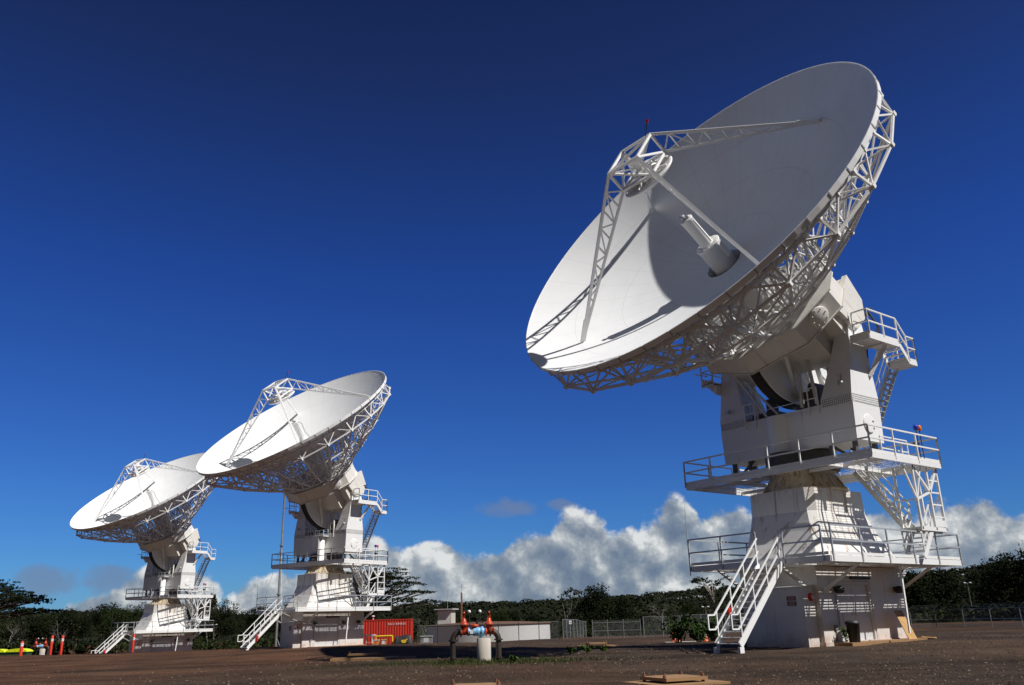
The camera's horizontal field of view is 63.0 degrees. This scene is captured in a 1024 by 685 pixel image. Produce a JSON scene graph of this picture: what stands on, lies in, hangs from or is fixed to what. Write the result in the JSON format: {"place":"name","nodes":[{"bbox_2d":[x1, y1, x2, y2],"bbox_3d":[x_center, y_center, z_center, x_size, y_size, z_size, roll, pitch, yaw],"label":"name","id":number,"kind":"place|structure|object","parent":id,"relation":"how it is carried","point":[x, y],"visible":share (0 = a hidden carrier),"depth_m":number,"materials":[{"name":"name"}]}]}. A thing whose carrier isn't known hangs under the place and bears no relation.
{"place":"outdoors","nodes":[
{"label":"outdoors","id":0,"kind":"place"},
{"bbox_2d":[0,580,1022,647],"bbox_3d":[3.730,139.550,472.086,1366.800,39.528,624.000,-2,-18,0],"label":"hills","id":1,"kind":"structure","parent":0,"point":[83,640],"depth_m":243.60,"materials":[{"name":"green plant"}]},
{"bbox_2d":[7,559,1023,640],"bbox_3d":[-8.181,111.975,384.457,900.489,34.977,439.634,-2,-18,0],"label":"forest","id":2,"kind":"object","parent":1,"relation":"on","point":[543,609],"visible":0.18,"depth_m":323.12,"materials":[{"name":"green plant"}]},
{"bbox_2d":[0,620,1023,684],"bbox_3d":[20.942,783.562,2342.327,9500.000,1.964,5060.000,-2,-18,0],"label":"ground","id":3,"kind":"structure","parent":0,"point":[125,666],"depth_m":27.03,"materials":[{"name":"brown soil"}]},
{"bbox_2d":[0,649,7,655],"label":"recycling bin","id":4,"kind":"object","parent":3,"relation":"on","point":[2,652],"visible":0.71,"depth_m":79.64,"materials":[{"name":"yellow plastic"}]},
{"bbox_2d":[0,610,14,637],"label":"broadleaf tree","id":5,"kind":"object","parent":3,"relation":"on","point":[3,625],"visible":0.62,"depth_m":132.95,"materials":[{"name":"green plant"}]},
{"bbox_2d":[0,618,24,646],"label":"broadleaf tree","id":6,"kind":"object","parent":3,"relation":"on","point":[5,637],"visible":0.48,"depth_m":141.30,"materials":[{"name":"green plant"}]},
{"bbox_2d":[6,648,32,654],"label":"recycling bin","id":7,"kind":"object","parent":3,"relation":"on","point":[26,651],"visible":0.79,"depth_m":79.63,"materials":[{"name":"yellow plastic"}]},
{"bbox_2d":[6,617,34,642],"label":"broadleaf tree","id":8,"kind":"object","parent":3,"relation":"on","point":[21,626],"visible":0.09,"depth_m":154.59,"materials":[{"name":"green plant"}]},
{"bbox_2d":[0,606,42,648],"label":"bare tree","id":9,"kind":"object","parent":3,"relation":"on","point":[16,630],"visible":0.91,"depth_m":118.13,"materials":[{"name":"grey plant"}]},
{"bbox_2d":[19,641,23,655],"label":"marker post","id":10,"kind":"object","parent":3,"relation":"on","point":[21,648],"visible":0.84,"depth_m":66.00,"materials":[{"name":"red plastic"}]},
{"bbox_2d":[14,625,40,644],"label":"broadleaf tree","id":11,"kind":"object","parent":3,"relation":"on","point":[23,636],"visible":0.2,"depth_m":137.61,"materials":[{"name":"green plant"}]},
{"bbox_2d":[0,579,68,620],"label":"umbrella tree","id":12,"kind":"object","parent":3,"relation":"on","point":[8,595],"visible":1,"depth_m":98.58,"materials":[{"name":"green plant"}]},
{"bbox_2d":[14,614,56,654],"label":"broadleaf tree","id":13,"kind":"object","parent":3,"relation":"on","point":[37,630],"visible":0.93,"depth_m":118.13,"materials":[{"name":"green plant"}]},
{"bbox_2d":[30,638,48,654],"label":"backflow preventer","id":14,"kind":"object","parent":3,"relation":"on","point":[41,646],"visible":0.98,"depth_m":94.31,"materials":[{"name":"black paint"}]},
{"bbox_2d":[49,635,53,654],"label":"marker post","id":15,"kind":"object","parent":3,"relation":"on","point":[51,644],"visible":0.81,"depth_m":80.25,"materials":[{"name":"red plastic"}]},
{"bbox_2d":[44,613,59,639],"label":"broadleaf tree","id":16,"kind":"object","parent":3,"relation":"on","point":[51,620],"visible":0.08,"depth_m":145.04,"materials":[{"name":"green plant"}]},
{"bbox_2d":[24,613,87,651],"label":"bare tree","id":17,"kind":"object","parent":3,"relation":"on","point":[63,629],"visible":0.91,"depth_m":119.39,"materials":[{"name":"grey plant"}]},
{"bbox_2d":[59,635,63,654],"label":"marker post","id":18,"kind":"object","parent":3,"relation":"on","point":[61,645],"visible":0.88,"depth_m":80.20,"materials":[{"name":"red plastic"}]},
{"bbox_2d":[53,620,73,639],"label":"broadleaf tree","id":19,"kind":"object","parent":3,"relation":"on","point":[67,635],"visible":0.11,"depth_m":139.40,"materials":[{"name":"green plant"}]},
{"bbox_2d":[47,607,81,643],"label":"broadleaf tree","id":20,"kind":"object","parent":3,"relation":"on","point":[63,621],"visible":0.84,"depth_m":131.72,"materials":[{"name":"green plant"}]},
{"bbox_2d":[68,611,93,647],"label":"broadleaf tree","id":21,"kind":"object","parent":3,"relation":"on","point":[84,623],"visible":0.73,"depth_m":139.75,"materials":[{"name":"green plant"}]},
{"bbox_2d":[85,601,121,646],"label":"broadleaf tree","id":22,"kind":"object","parent":3,"relation":"on","point":[100,611],"visible":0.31,"depth_m":155.19,"materials":[{"name":"green plant"}]},
{"bbox_2d":[93,607,140,649],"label":"broadleaf tree","id":23,"kind":"object","parent":3,"relation":"on","point":[122,616],"visible":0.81,"depth_m":126.72,"materials":[{"name":"green plant"}]},
{"bbox_2d":[98,607,135,644],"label":"broadleaf tree","id":24,"kind":"object","parent":3,"relation":"on","point":[104,613],"visible":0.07,"depth_m":139.26,"materials":[{"name":"green plant"}]},
{"bbox_2d":[131,634,134,652],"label":"marker post","id":25,"kind":"object","parent":3,"relation":"on","point":[133,642],"visible":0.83,"depth_m":89.64,"materials":[{"name":"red plastic"}]},
{"bbox_2d":[121,602,149,627],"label":"broadleaf tree","id":26,"kind":"object","parent":3,"relation":"on","point":[137,613],"visible":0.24,"depth_m":142.12,"materials":[{"name":"green plant"}]},
{"bbox_2d":[70,453,217,653],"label":"dish antenna","id":27,"kind":"object","parent":3,"relation":"on","point":[167,543],"visible":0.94,"depth_m":102.46,"materials":[{"name":"paint"}]},
{"bbox_2d":[182,602,202,633],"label":"broadleaf tree","id":28,"kind":"object","parent":3,"relation":"on","point":[188,615],"visible":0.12,"depth_m":140.50,"materials":[{"name":"green plant"}]},
{"bbox_2d":[193,612,218,640],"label":"broadleaf tree","id":29,"kind":"object","parent":3,"relation":"on","point":[206,627],"visible":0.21,"depth_m":134.10,"materials":[{"name":"green plant"}]},
{"bbox_2d":[199,593,220,640],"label":"conifer tree","id":30,"kind":"object","parent":3,"relation":"on","point":[214,598],"visible":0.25,"depth_m":150.87,"materials":[{"name":"green plant"}]},
{"bbox_2d":[195,607,226,642],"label":"bare tree","id":31,"kind":"object","parent":3,"relation":"on","point":[208,623],"visible":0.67,"depth_m":129.21,"materials":[{"name":"grey plant"}]},
{"bbox_2d":[195,597,238,640],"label":"broadleaf tree","id":32,"kind":"object","parent":3,"relation":"on","point":[221,607],"visible":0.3,"depth_m":148.53,"materials":[{"name":"green plant"}]},
{"bbox_2d":[200,607,238,644],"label":"broadleaf tree","id":33,"kind":"object","parent":3,"relation":"on","point":[222,624],"visible":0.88,"depth_m":133.10,"materials":[{"name":"green plant"}]},
{"bbox_2d":[223,616,240,638],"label":"broadleaf tree","id":34,"kind":"object","parent":3,"relation":"on","point":[232,631],"visible":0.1,"depth_m":152.41,"materials":[{"name":"green plant"}]},
{"bbox_2d":[223,608,248,634],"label":"broadleaf tree","id":35,"kind":"object","parent":3,"relation":"on","point":[238,614],"visible":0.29,"depth_m":155.54,"materials":[{"name":"green plant"}]},
{"bbox_2d":[239,605,269,635],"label":"broadleaf tree","id":36,"kind":"object","parent":3,"relation":"on","point":[252,618],"visible":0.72,"depth_m":143.31,"materials":[{"name":"green plant"}]},
{"bbox_2d":[254,493,291,645],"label":"guyed pole","id":37,"kind":"object","parent":3,"relation":"on","point":[279,594],"visible":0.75,"depth_m":88.73,"materials":[{"name":"metal"}]},
{"bbox_2d":[264,608,281,634],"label":"broadleaf tree","id":38,"kind":"object","parent":3,"relation":"on","point":[271,627],"visible":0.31,"depth_m":149.30,"materials":[{"name":"green plant"}]},
{"bbox_2d":[196,371,391,649],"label":"dish antenna","id":39,"kind":"object","parent":3,"relation":"on","point":[325,607],"visible":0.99,"depth_m":74.94,"materials":[{"name":"paint"}]},
{"bbox_2d":[330,650,398,661],"bbox_3d":[-6.527,14.040,37.121,2.900,0.640,1.400,0,-19,-5],"label":"concrete pad","id":40,"kind":"object","parent":3,"relation":"on","point":[350,655],"visible":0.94,"depth_m":36.81,"materials":[{"name":"concrete"}]},
{"bbox_2d":[280,567,452,619],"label":"umbrella tree","id":41,"kind":"object","parent":3,"relation":"on","point":[389,577],"visible":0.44,"depth_m":116.35,"materials":[{"name":"green plant"}]},
{"bbox_2d":[364,634,375,643],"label":"folding table","id":42,"kind":"object","parent":3,"relation":"on","point":[367,635],"visible":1,"depth_m":74.69,"materials":[{"name":"white plastic"}]},
{"bbox_2d":[367,612,383,619],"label":"broadleaf tree","id":43,"kind":"object","parent":3,"relation":"on","point":[376,616],"visible":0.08,"depth_m":133.31,"materials":[{"name":"green plant"}]},
{"bbox_2d":[372,639,379,644],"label":"storage box","id":44,"kind":"object","parent":3,"relation":"on","point":[375,641],"visible":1,"depth_m":74.97,"materials":[{"name":"plastic"}]},
{"bbox_2d":[350,656,415,660],"bbox_3d":[-5.441,13.528,35.385,2.600,0.380,0.900,-4,-19,7],"label":"concrete pad","id":45,"kind":"object","parent":3,"relation":"on","point":[373,658],"visible":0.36,"depth_m":35.07,"materials":[{"name":"grey concrete"}]},
{"bbox_2d":[381,639,386,644],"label":"storage box","id":46,"kind":"object","parent":3,"relation":"on","point":[383,641],"visible":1,"depth_m":74.96,"materials":[{"name":"white plastic"}]},
{"bbox_2d":[375,635,392,643],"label":"barrier frame","id":47,"kind":"object","parent":3,"relation":"on","point":[391,636],"visible":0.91,"depth_m":75.69,"materials":[{"name":"yellow paint"}]},
{"bbox_2d":[363,619,412,644],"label":"shipping container","id":48,"kind":"object","parent":3,"relation":"on","point":[397,627],"visible":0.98,"depth_m":84.16,"materials":[{"name":"red metal"}]},
{"bbox_2d":[394,634,412,643],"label":"tarp pile","id":49,"kind":"object","parent":3,"relation":"on","point":[398,639],"visible":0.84,"depth_m":75.19,"materials":[{"name":"grey fabric"}]},
{"bbox_2d":[400,614,417,625],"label":"broadleaf tree","id":50,"kind":"object","parent":3,"relation":"on","point":[408,617],"visible":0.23,"depth_m":139.29,"materials":[{"name":"green plant"}]},
{"bbox_2d":[410,614,432,634],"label":"bare tree","id":51,"kind":"object","parent":3,"relation":"on","point":[419,623],"visible":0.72,"depth_m":112.68,"materials":[{"name":"grey plant"}]},
{"bbox_2d":[420,635,432,643],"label":"transformer box","id":52,"kind":"object","parent":3,"relation":"on","point":[426,639],"visible":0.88,"depth_m":79.81,"materials":[{"name":"grey metal"}]},
{"bbox_2d":[263,654,651,671],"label":"grass","id":53,"kind":"structure","parent":3,"relation":"on","point":[476,661],"depth_m":27.38,"materials":[{"name":"green plant"}]},
{"bbox_2d":[455,612,471,622],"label":"broadleaf tree","id":54,"kind":"object","parent":3,"relation":"on","point":[457,619],"visible":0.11,"depth_m":111.45,"materials":[{"name":"green plant"}]},
{"bbox_2d":[461,587,467,620],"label":"lattice mast","id":55,"kind":"object","parent":3,"relation":"on","point":[462,606],"visible":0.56,"depth_m":102.99,"materials":[{"name":"metal"}]},
{"bbox_2d":[448,609,502,660],"bbox_3d":[-1.254,10.150,28.779,1.868,1.805,0.481,-2,-18,0],"label":"backflow preventer","id":56,"kind":"object","parent":3,"relation":"on","point":[484,648],"visible":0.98,"depth_m":28.69,"materials":[{"name":"black paint"}]},
{"bbox_2d":[451,678,500,684],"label":"concrete pad","id":57,"kind":"object","parent":3,"relation":"on","point":[496,682],"visible":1,"depth_m":18.39,"materials":[{"name":"beige concrete"}]},
{"bbox_2d":[417,621,559,643],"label":"chain link fence","id":58,"kind":"object","parent":3,"relation":"on","point":[496,629],"visible":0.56,"depth_m":83.23,"materials":[{"name":"metal"}]},
{"bbox_2d":[428,621,550,642],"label":"water tank","id":59,"kind":"object","parent":3,"relation":"on","point":[523,635],"visible":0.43,"depth_m":91.17,"materials":[{"name":"metal"}]},
{"bbox_2d":[434,609,458,623],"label":"tank hut","id":60,"kind":"object","parent":59,"relation":"on","point":[445,616],"visible":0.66,"depth_m":97.29,"materials":[{"name":"concrete"}]},
{"bbox_2d":[485,610,514,620],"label":"broadleaf tree","id":61,"kind":"object","parent":3,"relation":"on","point":[501,616],"visible":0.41,"depth_m":109.82,"materials":[{"name":"green plant"}]},
{"bbox_2d":[0,601,1023,654],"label":"undergrowth","id":62,"kind":"object","parent":3,"relation":"on","point":[233,643],"visible":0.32,"depth_m":111.31,"materials":[{"name":"green plant"}]},
{"bbox_2d":[505,609,521,620],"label":"broadleaf tree","id":63,"kind":"object","parent":3,"relation":"on","point":[516,617],"visible":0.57,"depth_m":150.94,"materials":[{"name":"green plant"}]},
{"bbox_2d":[509,654,517,660],"bbox_3d":[0.040,10.391,27.503,0.255,0.288,0.385,4,-19,-17],"label":"weed plant","id":64,"kind":"object","parent":3,"relation":"on","point":[512,657],"visible":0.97,"depth_m":27.42,"materials":[{"name":"green plant"}]},
{"bbox_2d":[525,613,543,621],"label":"broadleaf tree","id":65,"kind":"object","parent":3,"relation":"on","point":[531,618],"visible":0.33,"depth_m":123.77,"materials":[{"name":"green plant"}]},
{"bbox_2d":[546,615,561,636],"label":"broadleaf tree","id":66,"kind":"object","parent":3,"relation":"on","point":[553,618],"visible":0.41,"depth_m":119.09,"materials":[{"name":"green plant"}]},
{"bbox_2d":[557,587,581,637],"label":"sparse tree","id":67,"kind":"object","parent":3,"relation":"on","point":[575,591],"visible":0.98,"depth_m":113.31,"materials":[{"name":"grey plant"}]},
{"bbox_2d":[566,646,576,654],"bbox_3d":[2.251,11.587,31.423,0.422,0.368,0.589,-2,-18,0],"label":"weed plant","id":68,"kind":"object","parent":3,"relation":"on","point":[570,649],"visible":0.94,"depth_m":31.44,"materials":[{"name":"green plant"}]},
{"bbox_2d":[562,619,586,638],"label":"chain link fence","id":69,"kind":"object","parent":3,"relation":"on","point":[573,627],"visible":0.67,"depth_m":89.39,"materials":[{"name":"metal"}]},
{"bbox_2d":[575,617,589,631],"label":"broadleaf tree","id":70,"kind":"object","parent":3,"relation":"on","point":[583,623],"visible":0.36,"depth_m":139.58,"materials":[{"name":"green plant"}]},
{"bbox_2d":[580,644,594,652],"bbox_3d":[2.895,11.831,32.279,0.468,0.426,0.616,14,-24,-39],"label":"weed plant","id":71,"kind":"object","parent":3,"relation":"on","point":[586,649],"visible":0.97,"depth_m":32.26,"materials":[{"name":"green plant"}]},
{"bbox_2d":[571,582,617,634],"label":"broadleaf tree","id":72,"kind":"object","parent":3,"relation":"on","point":[599,605],"visible":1,"depth_m":112.26,"materials":[{"name":"green plant"}]},
{"bbox_2d":[577,640,616,646],"bbox_3d":[4.426,15.886,43.682,1.900,0.590,1.300,0,-19,-5],"label":"concrete pad","id":73,"kind":"object","parent":3,"relation":"on","point":[602,642],"visible":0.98,"depth_m":43.40,"materials":[{"name":"beige concrete"}]},
{"bbox_2d":[599,646,606,650],"bbox_3d":[3.684,12.410,33.822,0.271,0.288,0.446,-8,-20,19],"label":"weed plant","id":74,"kind":"object","parent":3,"relation":"on","point":[603,648],"visible":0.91,"depth_m":33.73,"materials":[{"name":"green plant"}]},
{"bbox_2d":[592,619,640,637],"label":"fence panel","id":75,"kind":"object","parent":3,"relation":"on","point":[607,630],"visible":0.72,"depth_m":83.74,"materials":[{"name":"metal"}]},
{"bbox_2d":[609,596,638,635],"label":"broadleaf tree","id":76,"kind":"object","parent":3,"relation":"on","point":[624,610],"visible":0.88,"depth_m":113.28,"materials":[{"name":"green plant"}]},
{"bbox_2d":[639,613,658,628],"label":"broadleaf tree","id":77,"kind":"object","parent":3,"relation":"on","point":[646,616],"visible":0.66,"depth_m":151.98,"materials":[{"name":"green plant"}]},
{"bbox_2d":[642,615,680,636],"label":"chain link gate","id":78,"kind":"structure","parent":3,"relation":"on","point":[656,623],"depth_m":83.73,"materials":[{"name":"metal"}]},
{"bbox_2d":[646,598,679,633],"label":"bare tree","id":79,"kind":"object","parent":3,"relation":"on","point":[654,607],"visible":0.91,"depth_m":106.48,"materials":[{"name":"grey plant"}]},
{"bbox_2d":[662,609,680,621],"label":"broadleaf tree","id":80,"kind":"object","parent":3,"relation":"on","point":[672,612],"visible":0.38,"depth_m":157.25,"materials":[{"name":"green plant"}]},
{"bbox_2d":[662,610,690,642],"bbox_3d":[8.880,15.345,44.993,1.656,1.800,1.243,-17,-24,38],"label":"shrub","id":81,"kind":"object","parent":3,"relation":"on","point":[678,635],"visible":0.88,"depth_m":44.91,"materials":[{"name":"green plant"}]},
{"bbox_2d":[623,670,730,684],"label":"concrete pad","id":82,"kind":"object","parent":3,"relation":"on","point":[680,678],"visible":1,"depth_m":19.37,"materials":[{"name":"beige concrete"}]},
{"bbox_2d":[678,601,705,622],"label":"broadleaf tree","id":83,"kind":"object","parent":3,"relation":"on","point":[685,607],"visible":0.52,"depth_m":127.39,"materials":[{"name":"green plant"}]},
{"bbox_2d":[682,614,708,641],"bbox_3d":[9.720,15.216,44.347,1.330,1.541,1.956,-2,-18,0],"label":"shrub","id":84,"kind":"object","parent":3,"relation":"on","point":[697,630],"visible":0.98,"depth_m":44.34,"materials":[{"name":"green plant"}]},
{"bbox_2d":[681,613,722,634],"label":"chain link gate","id":85,"kind":"structure","parent":3,"relation":"on","point":[704,618],"depth_m":83.93,"materials":[{"name":"metal"}]},
{"bbox_2d":[689,590,720,621],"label":"bare tree","id":86,"kind":"object","parent":3,"relation":"on","point":[702,603],"visible":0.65,"depth_m":109.53,"materials":[{"name":"grey plant"}]},
{"bbox_2d":[690,576,725,603],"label":"slender tree","id":87,"kind":"object","parent":3,"relation":"on","point":[699,580],"visible":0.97,"depth_m":141.71,"materials":[{"name":"green plant"}]},
{"bbox_2d":[701,613,720,640],"bbox_3d":[10.683,15.343,44.904,1.113,1.569,1.404,-2,-18,0],"label":"shrub","id":88,"kind":"object","parent":3,"relation":"on","point":[711,633],"visible":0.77,"depth_m":44.75,"materials":[{"name":"green plant"}]},
{"bbox_2d":[701,599,726,628],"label":"bare tree","id":89,"kind":"object","parent":3,"relation":"on","point":[720,610],"visible":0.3,"depth_m":112.24,"materials":[{"name":"grey plant"}]},
{"bbox_2d":[702,601,726,625],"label":"broadleaf tree","id":90,"kind":"object","parent":3,"relation":"on","point":[712,608],"visible":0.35,"depth_m":123.31,"materials":[{"name":"green plant"}]},
{"bbox_2d":[733,615,744,628],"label":"broadleaf tree","id":91,"kind":"object","parent":3,"relation":"on","point":[738,621],"visible":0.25,"depth_m":125.60,"materials":[{"name":"green plant"}]},
{"bbox_2d":[526,62,962,653],"bbox_3d":[9.824,-0.099,36.805,15.895,26.196,18.480,12,-23,-36],"label":"dish antenna","id":92,"kind":"object","parent":3,"relation":"on","point":[756,180],"visible":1,"depth_m":35.91,"materials":[{"name":"paint"}]},
{"bbox_2d":[727,604,730,617],"bbox_3d":[7.885,9.727,30.262,0.239,0.618,0.166,-2,-18,0],"label":"fire extinguisher","id":93,"kind":"object","parent":92,"relation":"attached to","point":[728,610],"visible":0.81,"depth_m":30.20,"materials":[{"name":"red metal"}]},
{"bbox_2d":[894,610,916,638],"bbox_3d":[16.020,11.517,33.989,0.660,1.209,0.503,12,-23,-36],"label":"plywood board","id":94,"kind":"object","parent":92,"relation":"on","point":[901,617],"visible":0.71,"depth_m":33.98,"materials":[{"name":"beige wood"}]},
{"bbox_2d":[839,626,848,642],"bbox_3d":[12.531,11.051,31.504,0.371,0.699,0.303,12,-23,-35],"label":"weed plant","id":95,"kind":"object","parent":3,"relation":"on","point":[843,632],"visible":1,"depth_m":31.48,"materials":[{"name":"green plant"}]},
{"bbox_2d":[844,620,860,641],"bbox_3d":[12.915,10.915,31.620,0.550,0.830,0.550,-2,-18,0],"label":"trash bin","id":96,"kind":"object","parent":3,"relation":"on","point":[853,627],"visible":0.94,"depth_m":31.45,"materials":[{"name":"black plastic"}]},
{"bbox_2d":[904,569,931,606],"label":"broadleaf tree","id":97,"kind":"object","parent":3,"relation":"on","point":[917,585],"visible":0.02,"depth_m":125.76,"materials":[{"name":"green plant"}]},
{"bbox_2d":[899,570,942,622],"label":"broadleaf tree","id":98,"kind":"object","parent":3,"relation":"on","point":[916,592],"visible":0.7,"depth_m":101.76,"materials":[{"name":"green plant"}]},
{"bbox_2d":[922,567,977,611],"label":"broadleaf tree","id":99,"kind":"object","parent":3,"relation":"on","point":[946,590],"visible":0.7,"depth_m":126.97,"materials":[{"name":"green plant"}]},
{"bbox_2d":[908,602,1023,626],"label":"chain link fence","id":100,"kind":"object","parent":3,"relation":"on","point":[991,623],"visible":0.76,"depth_m":68.60,"materials":[{"name":"metal"}]},
{"bbox_2d":[962,571,998,607],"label":"broadleaf tree","id":101,"kind":"object","parent":3,"relation":"on","point":[973,577],"visible":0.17,"depth_m":139.62,"materials":[{"name":"green plant"}]},
{"bbox_2d":[967,559,1023,620],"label":"broadleaf tree","id":102,"kind":"object","parent":3,"relation":"on","point":[979,590],"visible":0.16,"depth_m":119.49,"materials":[{"name":"green plant"}]},
{"bbox_2d":[974,548,1023,620],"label":"broadleaf tree","id":103,"kind":"object","parent":3,"relation":"on","point":[1005,563],"visible":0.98,"depth_m":96.81,"materials":[{"name":"green plant"}]},
{"bbox_2d":[0,0,1023,613],"label":"sky","id":104,"kind":"structure","parent":0,"point":[204,203],"materials":[{"name":"blue"}]}
]}

